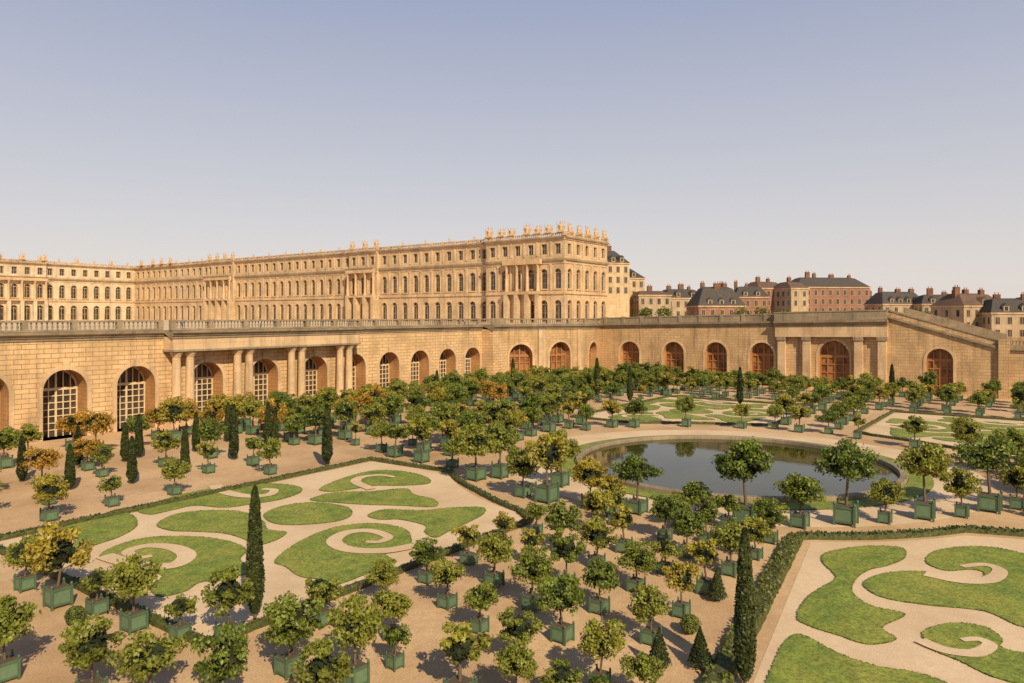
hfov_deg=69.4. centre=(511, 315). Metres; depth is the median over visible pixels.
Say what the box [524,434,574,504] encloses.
potted orange tree
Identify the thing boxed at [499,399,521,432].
potted orange tree
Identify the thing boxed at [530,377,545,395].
potted orange tree
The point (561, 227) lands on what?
stone trophy
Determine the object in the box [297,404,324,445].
potted orange tree
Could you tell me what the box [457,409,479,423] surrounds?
potted orange tree
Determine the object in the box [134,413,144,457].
cypress tree
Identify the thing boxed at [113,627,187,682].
potted orange tree
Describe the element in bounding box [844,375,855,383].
potted orange tree
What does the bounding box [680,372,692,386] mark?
potted orange tree
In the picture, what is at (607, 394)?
potted orange tree
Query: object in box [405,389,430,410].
potted orange tree
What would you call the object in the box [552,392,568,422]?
potted orange tree
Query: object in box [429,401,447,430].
potted orange tree
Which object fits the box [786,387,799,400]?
potted orange tree
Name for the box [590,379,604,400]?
potted orange tree
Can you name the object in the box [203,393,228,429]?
potted orange tree
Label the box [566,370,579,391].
potted orange tree
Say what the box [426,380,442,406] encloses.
potted orange tree
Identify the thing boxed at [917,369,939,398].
potted orange tree
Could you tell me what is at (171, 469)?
potted orange tree
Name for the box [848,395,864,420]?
potted orange tree
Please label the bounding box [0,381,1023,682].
ground
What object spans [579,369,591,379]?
potted orange tree
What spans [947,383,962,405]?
potted orange tree
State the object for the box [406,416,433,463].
potted orange tree
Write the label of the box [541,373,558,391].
potted orange tree
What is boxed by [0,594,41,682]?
potted orange tree
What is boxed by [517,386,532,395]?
potted orange tree
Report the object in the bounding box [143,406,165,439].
potted orange tree
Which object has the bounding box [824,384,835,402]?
potted orange tree
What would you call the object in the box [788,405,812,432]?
potted orange tree
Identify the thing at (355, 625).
potted orange tree
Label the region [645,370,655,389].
potted orange tree
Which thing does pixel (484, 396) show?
potted orange tree
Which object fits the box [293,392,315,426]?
potted orange tree
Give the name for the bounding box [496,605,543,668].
potted orange tree
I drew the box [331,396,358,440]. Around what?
potted orange tree
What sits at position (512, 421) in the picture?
potted orange tree
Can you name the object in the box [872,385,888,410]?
potted orange tree
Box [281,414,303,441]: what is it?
potted orange tree
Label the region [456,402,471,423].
potted orange tree
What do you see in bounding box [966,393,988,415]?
potted orange tree
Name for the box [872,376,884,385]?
potted orange tree
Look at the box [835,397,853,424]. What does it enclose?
potted orange tree
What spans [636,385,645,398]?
potted orange tree
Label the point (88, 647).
potted orange tree
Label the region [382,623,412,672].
potted orange tree
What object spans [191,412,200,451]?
cypress tree
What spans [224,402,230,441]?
cypress tree
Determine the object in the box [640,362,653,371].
potted orange tree
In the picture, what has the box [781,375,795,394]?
potted orange tree
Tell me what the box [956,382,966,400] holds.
potted orange tree
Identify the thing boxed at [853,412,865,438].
potted orange tree
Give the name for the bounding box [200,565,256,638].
potted orange tree
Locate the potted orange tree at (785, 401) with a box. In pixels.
[771,393,799,425]
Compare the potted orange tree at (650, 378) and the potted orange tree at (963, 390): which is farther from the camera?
the potted orange tree at (650, 378)
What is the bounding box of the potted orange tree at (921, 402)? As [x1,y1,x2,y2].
[914,382,925,406]
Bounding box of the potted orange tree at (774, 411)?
[766,404,783,429]
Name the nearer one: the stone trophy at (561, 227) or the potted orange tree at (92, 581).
the potted orange tree at (92, 581)
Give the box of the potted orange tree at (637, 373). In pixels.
[632,368,645,390]
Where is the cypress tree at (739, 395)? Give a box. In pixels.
[736,367,743,403]
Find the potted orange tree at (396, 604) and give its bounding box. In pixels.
[370,588,413,640]
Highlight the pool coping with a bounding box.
[576,435,907,501]
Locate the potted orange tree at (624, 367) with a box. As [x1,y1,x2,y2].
[615,360,633,389]
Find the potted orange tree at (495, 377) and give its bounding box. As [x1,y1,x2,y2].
[490,374,506,381]
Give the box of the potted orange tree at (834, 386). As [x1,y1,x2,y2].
[823,383,839,400]
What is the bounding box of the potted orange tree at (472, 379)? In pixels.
[463,376,480,400]
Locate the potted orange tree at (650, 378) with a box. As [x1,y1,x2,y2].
[641,374,657,393]
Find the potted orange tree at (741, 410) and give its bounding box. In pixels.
[730,403,752,428]
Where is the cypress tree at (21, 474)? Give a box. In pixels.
[15,436,28,481]
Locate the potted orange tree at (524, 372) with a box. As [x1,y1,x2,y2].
[520,368,531,376]
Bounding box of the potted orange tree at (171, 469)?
[160,456,191,495]
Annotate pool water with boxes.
[582,439,898,495]
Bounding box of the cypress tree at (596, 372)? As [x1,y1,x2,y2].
[593,358,600,394]
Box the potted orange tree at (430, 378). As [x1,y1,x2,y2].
[422,373,442,395]
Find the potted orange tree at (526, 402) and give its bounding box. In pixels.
[517,394,537,429]
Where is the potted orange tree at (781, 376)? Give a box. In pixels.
[776,372,787,389]
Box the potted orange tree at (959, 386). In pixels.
[951,383,963,401]
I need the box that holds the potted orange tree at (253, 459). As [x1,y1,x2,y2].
[245,437,263,466]
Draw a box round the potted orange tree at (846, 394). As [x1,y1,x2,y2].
[842,390,853,397]
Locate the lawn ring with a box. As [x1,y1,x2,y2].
[561,435,933,509]
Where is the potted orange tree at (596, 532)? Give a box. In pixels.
[575,515,619,565]
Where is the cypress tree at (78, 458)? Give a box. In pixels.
[73,426,83,465]
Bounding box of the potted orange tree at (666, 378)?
[659,372,675,395]
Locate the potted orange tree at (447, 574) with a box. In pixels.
[425,559,465,610]
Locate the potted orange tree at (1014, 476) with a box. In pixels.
[994,465,1023,510]
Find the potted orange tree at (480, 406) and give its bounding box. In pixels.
[472,400,485,412]
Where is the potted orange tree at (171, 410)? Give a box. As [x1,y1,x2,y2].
[154,395,190,440]
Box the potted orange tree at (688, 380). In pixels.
[682,377,694,390]
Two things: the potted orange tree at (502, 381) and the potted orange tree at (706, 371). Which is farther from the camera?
the potted orange tree at (706, 371)
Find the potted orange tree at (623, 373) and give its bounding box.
[620,371,633,391]
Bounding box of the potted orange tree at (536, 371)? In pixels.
[528,365,544,376]
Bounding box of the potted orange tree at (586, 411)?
[578,404,596,430]
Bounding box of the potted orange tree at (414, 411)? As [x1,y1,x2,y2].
[403,404,425,434]
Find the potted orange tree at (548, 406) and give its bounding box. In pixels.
[535,393,562,431]
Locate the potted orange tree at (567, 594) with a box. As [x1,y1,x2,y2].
[532,572,586,645]
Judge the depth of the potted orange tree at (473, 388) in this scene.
131.36 m
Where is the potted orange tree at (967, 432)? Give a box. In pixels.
[949,416,986,458]
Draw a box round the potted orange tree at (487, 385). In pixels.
[478,378,500,403]
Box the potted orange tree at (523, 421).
[509,409,528,441]
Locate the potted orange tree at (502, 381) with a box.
[496,376,514,404]
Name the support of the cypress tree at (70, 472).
on the ground at (42, 657)
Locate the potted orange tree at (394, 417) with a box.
[385,391,405,423]
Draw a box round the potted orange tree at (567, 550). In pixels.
[547,527,587,587]
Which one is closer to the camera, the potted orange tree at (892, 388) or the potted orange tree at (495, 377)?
the potted orange tree at (892, 388)
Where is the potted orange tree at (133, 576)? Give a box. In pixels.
[99,552,165,635]
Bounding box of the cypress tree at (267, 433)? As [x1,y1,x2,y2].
[263,402,271,443]
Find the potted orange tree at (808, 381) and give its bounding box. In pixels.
[801,376,812,395]
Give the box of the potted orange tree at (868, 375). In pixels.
[850,372,878,383]
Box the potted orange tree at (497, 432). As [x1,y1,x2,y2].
[483,419,519,479]
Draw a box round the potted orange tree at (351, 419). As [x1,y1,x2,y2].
[348,399,361,424]
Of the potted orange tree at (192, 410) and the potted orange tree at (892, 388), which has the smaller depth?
the potted orange tree at (192, 410)
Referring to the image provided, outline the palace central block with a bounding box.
[0,258,134,320]
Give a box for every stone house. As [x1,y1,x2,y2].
[631,284,671,316]
[929,285,992,326]
[980,292,1023,336]
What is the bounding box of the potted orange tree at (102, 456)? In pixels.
[88,444,114,477]
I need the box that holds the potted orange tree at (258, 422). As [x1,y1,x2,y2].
[256,416,278,432]
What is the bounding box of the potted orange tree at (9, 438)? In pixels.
[0,426,24,468]
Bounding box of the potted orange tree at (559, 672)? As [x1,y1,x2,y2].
[539,657,582,682]
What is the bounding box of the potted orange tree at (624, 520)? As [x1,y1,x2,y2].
[609,503,633,552]
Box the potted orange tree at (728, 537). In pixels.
[707,517,752,577]
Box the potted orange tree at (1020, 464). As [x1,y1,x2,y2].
[1013,452,1023,467]
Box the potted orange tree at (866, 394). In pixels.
[854,388,875,413]
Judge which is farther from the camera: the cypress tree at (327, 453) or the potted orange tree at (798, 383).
the potted orange tree at (798, 383)
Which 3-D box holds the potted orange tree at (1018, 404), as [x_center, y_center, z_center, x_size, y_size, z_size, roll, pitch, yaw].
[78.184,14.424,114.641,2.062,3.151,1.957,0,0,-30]
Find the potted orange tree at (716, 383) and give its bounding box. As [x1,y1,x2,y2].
[711,375,722,397]
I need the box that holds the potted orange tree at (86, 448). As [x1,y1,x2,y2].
[73,437,103,471]
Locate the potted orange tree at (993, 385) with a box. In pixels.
[980,378,1001,402]
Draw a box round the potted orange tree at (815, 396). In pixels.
[809,392,821,413]
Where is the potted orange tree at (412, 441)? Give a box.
[405,422,416,445]
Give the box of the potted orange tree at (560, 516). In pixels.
[543,498,582,550]
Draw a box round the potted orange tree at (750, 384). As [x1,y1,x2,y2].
[744,380,756,398]
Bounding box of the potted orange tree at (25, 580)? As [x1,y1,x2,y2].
[0,533,39,593]
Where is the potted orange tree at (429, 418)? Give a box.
[408,411,439,451]
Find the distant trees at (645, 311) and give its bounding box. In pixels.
[638,305,930,319]
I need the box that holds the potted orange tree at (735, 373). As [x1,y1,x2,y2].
[730,370,743,377]
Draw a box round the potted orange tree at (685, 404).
[675,395,695,427]
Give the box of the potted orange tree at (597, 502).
[580,489,614,537]
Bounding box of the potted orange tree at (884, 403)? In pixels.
[881,389,892,406]
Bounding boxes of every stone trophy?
[19,253,25,259]
[41,254,46,260]
[349,241,354,248]
[373,239,379,246]
[485,227,492,237]
[496,228,505,236]
[507,227,515,235]
[523,224,530,234]
[532,224,541,233]
[544,224,552,232]
[556,220,565,231]
[567,222,573,232]
[576,224,582,234]
[585,225,591,235]
[593,227,599,237]
[601,229,607,238]
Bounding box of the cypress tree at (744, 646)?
[732,527,756,682]
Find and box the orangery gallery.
[0,318,509,442]
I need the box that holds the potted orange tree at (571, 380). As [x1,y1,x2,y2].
[561,374,579,395]
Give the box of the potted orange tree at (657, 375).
[651,370,661,391]
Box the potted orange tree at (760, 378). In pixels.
[755,372,769,393]
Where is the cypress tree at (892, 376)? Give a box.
[889,364,895,398]
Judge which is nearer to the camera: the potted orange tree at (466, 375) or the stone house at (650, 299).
the potted orange tree at (466, 375)
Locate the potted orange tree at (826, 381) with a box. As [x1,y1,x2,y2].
[820,377,829,384]
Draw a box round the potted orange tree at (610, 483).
[597,473,627,515]
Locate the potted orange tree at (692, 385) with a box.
[686,381,696,396]
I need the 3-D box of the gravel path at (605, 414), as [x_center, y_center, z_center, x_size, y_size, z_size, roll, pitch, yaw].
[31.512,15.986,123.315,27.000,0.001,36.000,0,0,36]
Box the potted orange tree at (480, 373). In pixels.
[474,367,489,393]
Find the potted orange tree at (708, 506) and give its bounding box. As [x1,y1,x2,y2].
[693,494,719,541]
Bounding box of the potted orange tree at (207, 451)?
[195,441,218,473]
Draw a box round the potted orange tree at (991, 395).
[984,390,997,406]
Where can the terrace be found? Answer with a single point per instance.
(166, 324)
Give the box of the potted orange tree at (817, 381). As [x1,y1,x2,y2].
[810,376,824,392]
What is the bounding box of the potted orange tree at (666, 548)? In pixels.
[650,539,682,573]
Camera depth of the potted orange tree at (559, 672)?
29.53 m
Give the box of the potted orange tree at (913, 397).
[904,389,922,410]
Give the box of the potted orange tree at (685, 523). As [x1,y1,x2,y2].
[669,504,707,558]
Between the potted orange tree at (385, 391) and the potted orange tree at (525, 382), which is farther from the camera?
the potted orange tree at (525, 382)
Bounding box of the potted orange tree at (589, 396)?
[577,387,594,406]
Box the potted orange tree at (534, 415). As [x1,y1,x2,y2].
[522,406,544,436]
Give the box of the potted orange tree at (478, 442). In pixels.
[450,421,501,481]
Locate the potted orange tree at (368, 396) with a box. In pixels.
[357,383,386,426]
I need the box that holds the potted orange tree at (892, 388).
[882,382,901,404]
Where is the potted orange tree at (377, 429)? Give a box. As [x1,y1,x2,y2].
[367,418,390,452]
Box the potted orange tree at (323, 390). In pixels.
[315,386,337,396]
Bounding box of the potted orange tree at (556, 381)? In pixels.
[547,375,562,387]
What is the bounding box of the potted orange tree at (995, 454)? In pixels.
[950,434,1023,514]
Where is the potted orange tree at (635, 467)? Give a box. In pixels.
[609,453,663,515]
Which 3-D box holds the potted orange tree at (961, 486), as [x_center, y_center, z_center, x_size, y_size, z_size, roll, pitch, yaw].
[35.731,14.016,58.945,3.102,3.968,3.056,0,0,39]
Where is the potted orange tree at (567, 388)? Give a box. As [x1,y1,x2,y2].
[562,384,577,404]
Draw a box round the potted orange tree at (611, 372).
[606,370,615,375]
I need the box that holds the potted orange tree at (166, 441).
[150,430,180,466]
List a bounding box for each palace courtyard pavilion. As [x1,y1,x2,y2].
[607,244,630,316]
[629,268,645,316]
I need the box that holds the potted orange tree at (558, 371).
[550,367,565,388]
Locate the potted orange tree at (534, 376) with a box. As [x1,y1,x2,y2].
[527,374,541,393]
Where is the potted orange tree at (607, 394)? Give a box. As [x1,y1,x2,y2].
[604,380,611,397]
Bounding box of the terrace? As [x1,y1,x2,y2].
[1,320,682,336]
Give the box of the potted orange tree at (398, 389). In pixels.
[388,382,409,411]
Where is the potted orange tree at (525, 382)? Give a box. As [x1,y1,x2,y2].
[517,379,533,401]
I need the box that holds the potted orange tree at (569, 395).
[562,391,578,413]
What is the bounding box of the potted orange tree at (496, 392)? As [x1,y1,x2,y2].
[487,383,507,399]
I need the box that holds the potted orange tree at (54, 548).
[18,520,96,611]
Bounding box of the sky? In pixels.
[0,0,1023,297]
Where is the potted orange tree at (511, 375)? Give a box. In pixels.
[504,368,520,395]
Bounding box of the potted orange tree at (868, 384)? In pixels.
[856,377,877,402]
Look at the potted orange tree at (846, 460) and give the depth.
56.29 m
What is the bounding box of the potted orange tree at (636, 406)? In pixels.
[624,397,647,427]
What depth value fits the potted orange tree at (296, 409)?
100.28 m
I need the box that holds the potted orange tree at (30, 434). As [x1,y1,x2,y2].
[14,423,43,456]
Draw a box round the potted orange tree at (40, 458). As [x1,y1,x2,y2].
[18,445,63,487]
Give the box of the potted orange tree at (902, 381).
[896,377,913,396]
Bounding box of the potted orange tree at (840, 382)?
[831,376,851,398]
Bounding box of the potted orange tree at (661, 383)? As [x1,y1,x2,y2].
[657,380,666,394]
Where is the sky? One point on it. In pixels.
(878, 143)
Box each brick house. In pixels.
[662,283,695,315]
[744,276,777,313]
[773,276,809,320]
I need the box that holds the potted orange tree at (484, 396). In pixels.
[478,381,488,399]
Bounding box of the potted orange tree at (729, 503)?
[714,494,744,528]
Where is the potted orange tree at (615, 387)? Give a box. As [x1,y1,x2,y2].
[603,381,621,402]
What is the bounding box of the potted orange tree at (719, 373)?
[715,371,724,390]
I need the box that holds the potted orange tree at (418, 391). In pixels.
[409,384,424,395]
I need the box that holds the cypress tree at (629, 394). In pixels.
[626,366,633,401]
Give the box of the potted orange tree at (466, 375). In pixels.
[461,372,476,379]
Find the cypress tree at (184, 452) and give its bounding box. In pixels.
[180,426,190,473]
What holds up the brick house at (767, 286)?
on the town ground
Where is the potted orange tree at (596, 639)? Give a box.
[577,617,626,681]
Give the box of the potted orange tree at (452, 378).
[439,369,466,402]
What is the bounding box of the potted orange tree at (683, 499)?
[667,491,691,527]
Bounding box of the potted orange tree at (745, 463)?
[711,436,775,523]
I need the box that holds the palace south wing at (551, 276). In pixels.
[130,231,608,322]
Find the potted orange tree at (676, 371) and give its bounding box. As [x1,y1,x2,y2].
[670,366,682,375]
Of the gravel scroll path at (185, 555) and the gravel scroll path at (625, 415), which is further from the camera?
the gravel scroll path at (625, 415)
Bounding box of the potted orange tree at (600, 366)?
[590,365,607,373]
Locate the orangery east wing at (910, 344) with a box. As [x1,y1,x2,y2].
[600,307,1023,398]
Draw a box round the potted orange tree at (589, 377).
[584,371,602,395]
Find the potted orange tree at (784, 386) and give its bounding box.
[778,382,789,396]
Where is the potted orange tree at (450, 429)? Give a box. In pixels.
[437,419,460,456]
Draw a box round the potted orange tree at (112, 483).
[96,474,121,507]
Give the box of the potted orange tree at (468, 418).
[456,411,485,450]
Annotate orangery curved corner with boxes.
[506,318,601,374]
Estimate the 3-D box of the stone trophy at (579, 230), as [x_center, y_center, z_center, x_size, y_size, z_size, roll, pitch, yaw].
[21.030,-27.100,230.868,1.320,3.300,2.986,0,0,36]
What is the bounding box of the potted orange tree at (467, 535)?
[450,523,480,566]
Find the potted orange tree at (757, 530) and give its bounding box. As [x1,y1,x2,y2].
[741,515,774,560]
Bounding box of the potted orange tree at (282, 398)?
[264,390,298,431]
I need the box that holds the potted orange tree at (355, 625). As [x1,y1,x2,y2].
[323,592,387,682]
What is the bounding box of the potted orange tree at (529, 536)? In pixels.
[520,527,546,547]
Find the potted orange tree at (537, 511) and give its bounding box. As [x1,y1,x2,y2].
[524,501,547,533]
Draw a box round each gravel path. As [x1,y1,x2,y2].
[0,461,521,635]
[514,430,996,526]
[593,397,808,422]
[753,535,1023,682]
[865,413,1023,455]
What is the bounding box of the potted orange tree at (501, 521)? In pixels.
[492,510,516,544]
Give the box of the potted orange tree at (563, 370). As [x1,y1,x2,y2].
[558,366,567,388]
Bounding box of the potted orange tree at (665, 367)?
[660,365,670,385]
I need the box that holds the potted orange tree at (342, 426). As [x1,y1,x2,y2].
[332,394,359,429]
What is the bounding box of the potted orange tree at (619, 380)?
[614,373,626,395]
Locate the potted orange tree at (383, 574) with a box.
[363,558,399,602]
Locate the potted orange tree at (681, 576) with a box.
[661,560,700,617]
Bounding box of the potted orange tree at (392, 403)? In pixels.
[373,393,403,425]
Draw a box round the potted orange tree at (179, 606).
[164,593,199,638]
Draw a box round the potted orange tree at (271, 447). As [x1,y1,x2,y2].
[255,437,283,475]
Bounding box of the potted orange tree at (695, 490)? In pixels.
[678,480,715,522]
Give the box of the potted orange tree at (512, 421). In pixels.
[503,412,520,443]
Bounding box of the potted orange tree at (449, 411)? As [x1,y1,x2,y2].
[430,402,460,446]
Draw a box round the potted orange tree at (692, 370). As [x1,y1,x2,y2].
[687,366,697,374]
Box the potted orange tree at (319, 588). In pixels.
[304,576,343,629]
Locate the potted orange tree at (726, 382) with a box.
[718,375,733,396]
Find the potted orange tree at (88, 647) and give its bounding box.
[58,613,126,682]
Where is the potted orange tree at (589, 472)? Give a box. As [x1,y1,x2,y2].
[568,456,610,506]
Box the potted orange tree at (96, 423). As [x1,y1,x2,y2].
[74,408,116,449]
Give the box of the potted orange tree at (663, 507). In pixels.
[649,494,682,539]
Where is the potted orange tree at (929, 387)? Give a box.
[925,383,934,400]
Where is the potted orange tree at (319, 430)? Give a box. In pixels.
[305,409,334,433]
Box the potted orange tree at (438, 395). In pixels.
[427,386,447,415]
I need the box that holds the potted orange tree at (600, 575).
[580,556,621,616]
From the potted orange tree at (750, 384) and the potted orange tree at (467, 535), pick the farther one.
the potted orange tree at (750, 384)
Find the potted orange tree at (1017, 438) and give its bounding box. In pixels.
[986,427,1023,473]
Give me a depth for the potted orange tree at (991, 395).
129.13 m
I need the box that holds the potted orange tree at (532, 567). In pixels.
[508,542,555,613]
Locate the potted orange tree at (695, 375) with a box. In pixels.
[692,372,703,389]
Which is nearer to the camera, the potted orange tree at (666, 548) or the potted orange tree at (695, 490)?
the potted orange tree at (666, 548)
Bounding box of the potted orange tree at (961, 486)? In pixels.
[939,466,982,518]
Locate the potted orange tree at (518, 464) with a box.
[505,447,537,498]
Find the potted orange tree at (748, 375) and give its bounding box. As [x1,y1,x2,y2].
[742,371,757,390]
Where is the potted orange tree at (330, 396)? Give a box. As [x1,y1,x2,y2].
[311,387,339,428]
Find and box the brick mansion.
[791,271,870,320]
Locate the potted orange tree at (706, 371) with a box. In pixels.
[699,369,709,387]
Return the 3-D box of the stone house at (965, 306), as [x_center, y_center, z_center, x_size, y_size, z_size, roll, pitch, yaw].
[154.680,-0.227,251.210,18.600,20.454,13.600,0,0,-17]
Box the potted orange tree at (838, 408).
[827,403,848,429]
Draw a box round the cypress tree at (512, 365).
[511,358,514,370]
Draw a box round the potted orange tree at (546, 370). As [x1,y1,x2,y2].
[541,367,550,375]
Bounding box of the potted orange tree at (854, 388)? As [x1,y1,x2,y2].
[844,384,863,394]
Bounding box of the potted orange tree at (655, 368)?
[649,366,665,386]
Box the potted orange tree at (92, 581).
[79,567,114,614]
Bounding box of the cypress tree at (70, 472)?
[63,444,75,489]
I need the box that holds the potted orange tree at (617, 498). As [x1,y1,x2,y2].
[606,485,626,524]
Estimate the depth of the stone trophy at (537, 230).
229.06 m
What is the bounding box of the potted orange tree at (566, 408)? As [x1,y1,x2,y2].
[559,402,574,428]
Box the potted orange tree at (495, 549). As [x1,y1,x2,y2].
[473,532,514,588]
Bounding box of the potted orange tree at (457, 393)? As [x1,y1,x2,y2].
[443,383,471,418]
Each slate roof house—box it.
[863,286,918,319]
[912,286,946,313]
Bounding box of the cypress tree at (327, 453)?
[321,403,333,465]
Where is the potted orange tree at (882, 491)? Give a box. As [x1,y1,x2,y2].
[867,477,907,524]
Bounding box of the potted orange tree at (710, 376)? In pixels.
[705,372,714,392]
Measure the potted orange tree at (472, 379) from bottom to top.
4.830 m
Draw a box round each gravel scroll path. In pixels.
[96,474,413,568]
[621,401,768,417]
[890,420,1023,428]
[915,563,1007,656]
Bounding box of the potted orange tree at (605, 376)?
[600,370,612,393]
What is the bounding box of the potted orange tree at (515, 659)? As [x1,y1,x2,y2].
[493,636,538,682]
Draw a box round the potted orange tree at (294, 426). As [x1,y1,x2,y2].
[282,418,305,445]
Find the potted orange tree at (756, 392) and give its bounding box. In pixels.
[751,378,761,395]
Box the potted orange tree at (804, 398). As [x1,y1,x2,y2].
[796,392,811,417]
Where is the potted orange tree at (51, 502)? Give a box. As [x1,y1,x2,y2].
[34,481,55,505]
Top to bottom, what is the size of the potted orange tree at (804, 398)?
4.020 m
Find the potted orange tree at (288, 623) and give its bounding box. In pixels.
[256,590,324,680]
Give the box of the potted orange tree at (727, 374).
[722,371,733,389]
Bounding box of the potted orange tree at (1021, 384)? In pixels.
[1010,381,1023,401]
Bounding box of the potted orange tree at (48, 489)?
[29,472,69,522]
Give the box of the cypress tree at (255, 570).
[245,485,265,617]
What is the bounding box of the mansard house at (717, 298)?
[685,281,745,315]
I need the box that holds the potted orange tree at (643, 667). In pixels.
[619,651,664,682]
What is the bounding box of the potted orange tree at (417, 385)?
[407,380,427,394]
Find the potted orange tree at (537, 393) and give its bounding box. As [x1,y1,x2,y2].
[534,391,544,400]
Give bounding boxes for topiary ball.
[64,605,86,624]
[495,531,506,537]
[589,675,610,682]
[679,614,701,634]
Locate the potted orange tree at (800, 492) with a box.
[773,472,827,529]
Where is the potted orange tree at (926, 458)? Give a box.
[894,442,952,521]
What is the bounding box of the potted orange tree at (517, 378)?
[506,372,527,398]
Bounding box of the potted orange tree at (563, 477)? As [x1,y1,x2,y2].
[547,429,583,487]
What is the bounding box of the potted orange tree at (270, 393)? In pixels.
[264,390,287,415]
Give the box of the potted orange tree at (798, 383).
[789,374,808,401]
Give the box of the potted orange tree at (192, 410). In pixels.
[179,397,201,434]
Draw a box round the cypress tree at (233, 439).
[228,404,238,459]
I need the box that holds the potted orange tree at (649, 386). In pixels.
[645,381,656,396]
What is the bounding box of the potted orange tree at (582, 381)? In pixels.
[576,375,587,387]
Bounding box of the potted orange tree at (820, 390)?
[812,383,831,410]
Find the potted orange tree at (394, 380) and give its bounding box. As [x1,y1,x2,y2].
[387,378,407,389]
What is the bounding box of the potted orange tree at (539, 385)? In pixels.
[533,378,549,391]
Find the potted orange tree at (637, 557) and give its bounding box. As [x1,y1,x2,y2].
[614,538,660,591]
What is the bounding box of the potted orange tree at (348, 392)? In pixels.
[339,388,357,399]
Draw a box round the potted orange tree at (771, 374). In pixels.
[766,366,779,391]
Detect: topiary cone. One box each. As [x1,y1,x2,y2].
[648,626,671,669]
[686,625,712,668]
[706,566,727,601]
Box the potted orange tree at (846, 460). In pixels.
[810,435,882,527]
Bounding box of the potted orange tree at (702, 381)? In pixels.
[693,375,709,394]
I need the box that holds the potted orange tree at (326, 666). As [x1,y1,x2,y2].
[290,636,354,682]
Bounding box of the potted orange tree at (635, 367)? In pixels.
[631,361,640,384]
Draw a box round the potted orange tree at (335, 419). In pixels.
[322,396,340,422]
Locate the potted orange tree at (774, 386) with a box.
[767,380,782,399]
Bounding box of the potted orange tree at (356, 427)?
[350,421,364,445]
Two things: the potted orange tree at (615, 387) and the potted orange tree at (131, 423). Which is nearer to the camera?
the potted orange tree at (131, 423)
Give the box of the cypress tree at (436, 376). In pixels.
[435,370,438,382]
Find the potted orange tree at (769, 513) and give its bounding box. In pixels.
[752,497,789,544]
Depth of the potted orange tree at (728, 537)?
45.35 m
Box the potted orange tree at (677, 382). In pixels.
[671,375,683,393]
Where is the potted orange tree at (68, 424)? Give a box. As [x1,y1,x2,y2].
[53,411,87,450]
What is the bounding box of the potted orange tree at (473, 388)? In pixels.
[464,380,481,405]
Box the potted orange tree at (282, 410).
[256,397,287,423]
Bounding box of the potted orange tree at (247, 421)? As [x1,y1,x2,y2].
[233,390,255,427]
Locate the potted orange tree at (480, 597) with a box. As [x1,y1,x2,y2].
[463,579,499,634]
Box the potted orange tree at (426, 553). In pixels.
[409,537,445,585]
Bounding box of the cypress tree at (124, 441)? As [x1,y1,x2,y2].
[119,422,128,461]
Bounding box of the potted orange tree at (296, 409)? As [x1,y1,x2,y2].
[286,405,309,433]
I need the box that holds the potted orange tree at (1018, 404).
[1010,399,1023,418]
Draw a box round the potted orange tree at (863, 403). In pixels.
[853,394,867,415]
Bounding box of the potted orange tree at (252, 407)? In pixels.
[238,396,263,434]
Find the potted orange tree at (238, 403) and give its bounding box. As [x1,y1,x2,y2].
[221,395,248,433]
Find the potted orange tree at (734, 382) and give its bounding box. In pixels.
[730,376,747,399]
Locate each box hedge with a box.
[0,456,533,644]
[570,395,817,425]
[696,531,803,682]
[792,524,1023,539]
[854,410,1023,459]
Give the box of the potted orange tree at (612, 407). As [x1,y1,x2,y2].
[600,400,622,427]
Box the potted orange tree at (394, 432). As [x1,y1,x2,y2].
[384,424,408,457]
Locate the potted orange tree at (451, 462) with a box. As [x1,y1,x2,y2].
[441,440,458,468]
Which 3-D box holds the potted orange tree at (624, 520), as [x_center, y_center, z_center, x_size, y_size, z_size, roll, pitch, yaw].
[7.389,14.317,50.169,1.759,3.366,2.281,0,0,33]
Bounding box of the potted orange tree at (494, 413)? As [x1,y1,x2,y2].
[477,400,512,437]
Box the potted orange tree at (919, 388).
[904,382,927,408]
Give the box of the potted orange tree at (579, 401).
[571,390,587,424]
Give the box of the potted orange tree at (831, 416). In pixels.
[813,408,840,434]
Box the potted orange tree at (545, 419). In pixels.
[535,391,555,425]
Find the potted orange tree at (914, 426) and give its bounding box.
[899,415,930,448]
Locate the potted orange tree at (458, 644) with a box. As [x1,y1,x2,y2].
[439,621,493,682]
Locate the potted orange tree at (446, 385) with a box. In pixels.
[443,382,458,405]
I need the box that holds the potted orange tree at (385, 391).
[365,387,387,397]
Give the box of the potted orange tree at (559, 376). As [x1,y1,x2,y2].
[557,373,568,395]
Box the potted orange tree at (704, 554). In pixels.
[682,537,718,596]
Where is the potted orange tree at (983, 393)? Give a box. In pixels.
[970,389,992,413]
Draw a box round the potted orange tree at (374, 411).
[358,402,386,434]
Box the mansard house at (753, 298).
[734,280,768,321]
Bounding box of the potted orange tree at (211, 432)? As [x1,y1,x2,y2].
[197,417,227,459]
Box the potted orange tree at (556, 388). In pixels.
[541,383,561,408]
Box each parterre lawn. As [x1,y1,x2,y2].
[63,470,485,596]
[609,399,790,422]
[765,545,1023,682]
[886,417,1023,454]
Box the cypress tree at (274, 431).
[271,413,279,451]
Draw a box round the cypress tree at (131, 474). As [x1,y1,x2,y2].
[125,436,137,483]
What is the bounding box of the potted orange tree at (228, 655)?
[190,622,252,682]
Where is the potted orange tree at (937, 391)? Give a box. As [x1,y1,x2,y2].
[932,384,960,410]
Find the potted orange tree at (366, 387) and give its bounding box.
[354,384,374,413]
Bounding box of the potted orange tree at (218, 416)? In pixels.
[198,404,224,423]
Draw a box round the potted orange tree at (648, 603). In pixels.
[628,583,671,644]
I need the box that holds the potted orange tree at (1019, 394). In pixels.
[1010,385,1023,412]
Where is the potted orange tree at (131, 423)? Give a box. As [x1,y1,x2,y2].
[126,415,152,433]
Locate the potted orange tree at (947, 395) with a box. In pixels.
[935,385,957,413]

